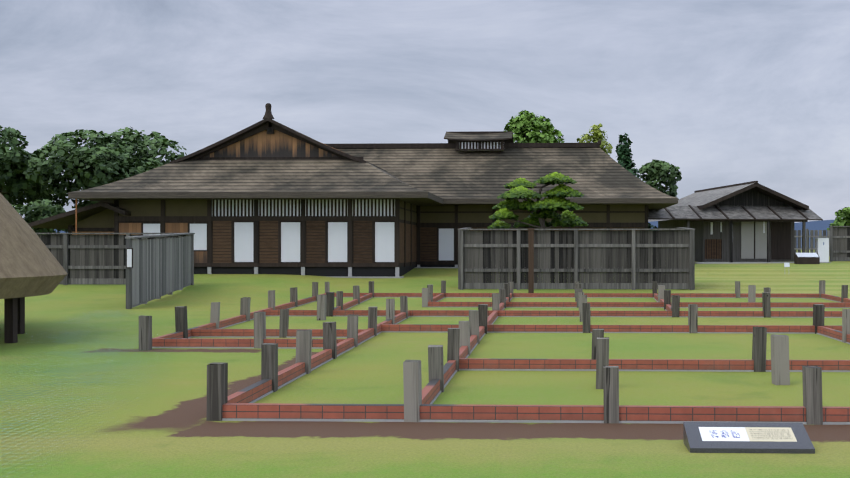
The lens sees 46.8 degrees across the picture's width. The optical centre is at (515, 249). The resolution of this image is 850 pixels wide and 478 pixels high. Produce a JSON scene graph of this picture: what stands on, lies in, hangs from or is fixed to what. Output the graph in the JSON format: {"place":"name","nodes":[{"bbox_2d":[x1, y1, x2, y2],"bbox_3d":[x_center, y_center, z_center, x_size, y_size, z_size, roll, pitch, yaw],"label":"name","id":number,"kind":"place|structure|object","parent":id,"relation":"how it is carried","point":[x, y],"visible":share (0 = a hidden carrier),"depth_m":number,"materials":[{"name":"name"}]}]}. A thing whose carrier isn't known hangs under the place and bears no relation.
{"place":"outdoors","nodes":[
{"label":"outdoors","id":0,"kind":"place"},
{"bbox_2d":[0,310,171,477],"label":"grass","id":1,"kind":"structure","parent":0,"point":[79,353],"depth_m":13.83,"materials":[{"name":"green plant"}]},
{"bbox_2d":[68,199,647,277],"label":"hall walls","id":2,"kind":"structure","parent":0,"point":[367,238],"depth_m":46.33,"materials":[{"name":"brown wood"}]},
{"bbox_2d":[28,103,677,228],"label":"hall roof","id":3,"kind":"structure","parent":2,"relation":"on","point":[267,157],"depth_m":48.73,"materials":[{"name":"grey wood"}]},
{"bbox_2d":[76,199,76,234],"bbox_3d":[-20.443,-0.661,45.354,0.070,3.693,0.061,0,0,2],"label":"copper rain chain","id":4,"kind":"object","parent":3,"relation":"attached to","point":[76,216],"depth_m":45.33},
{"bbox_2d":[0,250,849,477],"bbox_3d":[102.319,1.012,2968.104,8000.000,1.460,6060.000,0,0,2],"label":"lawn","id":5,"kind":"structure","parent":0,"point":[168,430],"depth_m":12.04,"materials":[{"name":"green plant"}]},
{"bbox_2d":[0,125,65,216],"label":"tree","id":6,"kind":"object","parent":5,"relation":"on","point":[14,159],"visible":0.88,"depth_m":90.08,"materials":[{"name":"green plant"}]},
{"bbox_2d":[0,193,67,342],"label":"thatched hut","id":7,"kind":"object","parent":5,"relation":"on","point":[30,265],"depth_m":18.11,"materials":[{"name":"beige plant"}]},
{"bbox_2d":[12,199,67,234],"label":"tree","id":8,"kind":"object","parent":5,"relation":"on","point":[48,208],"visible":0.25,"depth_m":71.74,"materials":[{"name":"green plant"}]},
{"bbox_2d":[22,127,186,208],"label":"tree","id":9,"kind":"object","parent":5,"relation":"on","point":[93,165],"visible":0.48,"depth_m":89.41,"materials":[{"name":"green plant"}]},
{"bbox_2d":[36,233,193,284],"bbox_3d":[-22.114,0.400,39.728,18.210,2.165,0.260,0,0,2],"label":"board fence","id":10,"kind":"object","parent":5,"relation":"on","point":[90,259],"visible":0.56,"depth_m":39.56,"materials":[{"name":"grey wood"}]},
{"bbox_2d":[125,233,194,308],"bbox_3d":[-12.182,0.552,33.926,0.260,2.471,11.348,0,0,-10],"label":"board fence","id":11,"kind":"object","parent":5,"relation":"on","point":[157,268],"visible":0.92,"depth_m":32.11,"materials":[{"name":"grey wood"}]},
{"bbox_2d":[139,280,849,424],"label":"wooden posts","id":12,"kind":"object","parent":5,"relation":"on","point":[607,378],"visible":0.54,"depth_m":13.91,"materials":[{"name":"grey wood"}]},
{"bbox_2d":[152,293,849,424],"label":"brick foundation borders","id":13,"kind":"object","parent":5,"relation":"on","point":[241,405],"visible":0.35,"depth_m":14.03,"materials":[{"name":"brick"}]},
{"bbox_2d":[528,228,534,292],"bbox_3d":[0.592,0.491,36.470,0.272,2.570,0.272,0,0,2],"label":"wooden post","id":14,"kind":"object","parent":5,"relation":"on","point":[530,260],"visible":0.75,"depth_m":36.37,"materials":[{"name":"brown wood"}]},
{"bbox_2d":[504,110,564,142],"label":"ginkgo tree","id":15,"kind":"object","parent":5,"relation":"on","point":[522,124],"visible":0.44,"depth_m":84.22,"materials":[{"name":"green plant"}]},
{"bbox_2d":[487,172,588,230],"bbox_3d":[1.005,-0.929,43.672,4.660,5.065,3.241,0,0,2],"label":"garden pine","id":16,"kind":"object","parent":5,"relation":"on","point":[551,203],"visible":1,"depth_m":43.45,"materials":[{"name":"green plant"}]},
{"bbox_2d":[458,227,694,289],"bbox_3d":[2.471,0.340,40.467,9.440,2.604,3.640,0,0,2],"label":"board fence","id":17,"kind":"object","parent":5,"relation":"on","point":[633,259],"visible":0.96,"depth_m":38.77,"materials":[{"name":"grey wood"}]},
{"bbox_2d":[577,123,612,155],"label":"tree","id":18,"kind":"object","parent":5,"relation":"on","point":[597,135],"visible":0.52,"depth_m":84.09,"materials":[{"name":"green plant"}]},
{"bbox_2d":[615,133,657,230],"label":"conifer tree","id":19,"kind":"object","parent":5,"relation":"on","point":[622,151],"visible":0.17,"depth_m":71.39,"materials":[{"name":"green plant"}]},
{"bbox_2d":[639,159,681,199],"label":"tree behind gate","id":20,"kind":"object","parent":5,"relation":"on","point":[659,171],"visible":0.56,"depth_m":74.65,"materials":[{"name":"green plant"}]},
{"bbox_2d":[648,181,830,263],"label":"building","id":21,"kind":"structure","parent":5,"relation":"on","point":[751,222],"depth_m":60.34,"materials":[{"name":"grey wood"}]},
{"bbox_2d":[683,422,814,453],"bbox_3d":[2.036,1.657,8.543,1.060,0.210,0.420,0,0,2],"label":"granite plaque","id":22,"kind":"object","parent":5,"relation":"on","point":[738,437],"visible":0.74,"depth_m":8.50,"materials":[{"name":"grey stone"}]},
{"bbox_2d":[794,253,819,263],"bbox_3d":[17.141,0.512,57.250,1.300,0.660,0.720,0,0,2],"label":"information board","id":23,"kind":"object","parent":5,"relation":"on","point":[806,258],"visible":0.94,"depth_m":56.93,"materials":[{"name":"white wood"}]},
{"bbox_2d":[794,229,829,255],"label":"picket fence","id":24,"kind":"object","parent":5,"relation":"on","point":[813,236],"visible":0.21,"depth_m":74.13,"materials":[{"name":"grey wood"}]},
{"bbox_2d":[815,238,828,261],"bbox_3d":[19.053,0.022,60.445,0.720,1.490,0.540,0,0,2],"label":"panel","id":25,"kind":"object","parent":5,"relation":"on","point":[822,248],"visible":0.9,"depth_m":60.20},
{"bbox_2d":[827,207,849,229],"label":"maple tree","id":26,"kind":"object","parent":5,"relation":"on","point":[842,218],"visible":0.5,"depth_m":83.59,"materials":[{"name":"green plant"}]},
{"bbox_2d":[829,226,849,261],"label":"board fence","id":27,"kind":"object","parent":5,"relation":"on","point":[839,243],"visible":0.98,"depth_m":61.17,"materials":[{"name":"grey wood"}]},
{"bbox_2d":[0,0,849,222],"label":"sky","id":28,"kind":"structure","parent":0,"point":[722,92],"materials":[{"name":"grey"}]},
{"bbox_2d":[54,220,834,247],"bbox_3d":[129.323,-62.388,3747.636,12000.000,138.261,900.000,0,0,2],"label":"distant hills","id":29,"kind":"structure","parent":0,"point":[822,225],"depth_m":3534.47,"materials":[{"name":"blue"}]}
]}

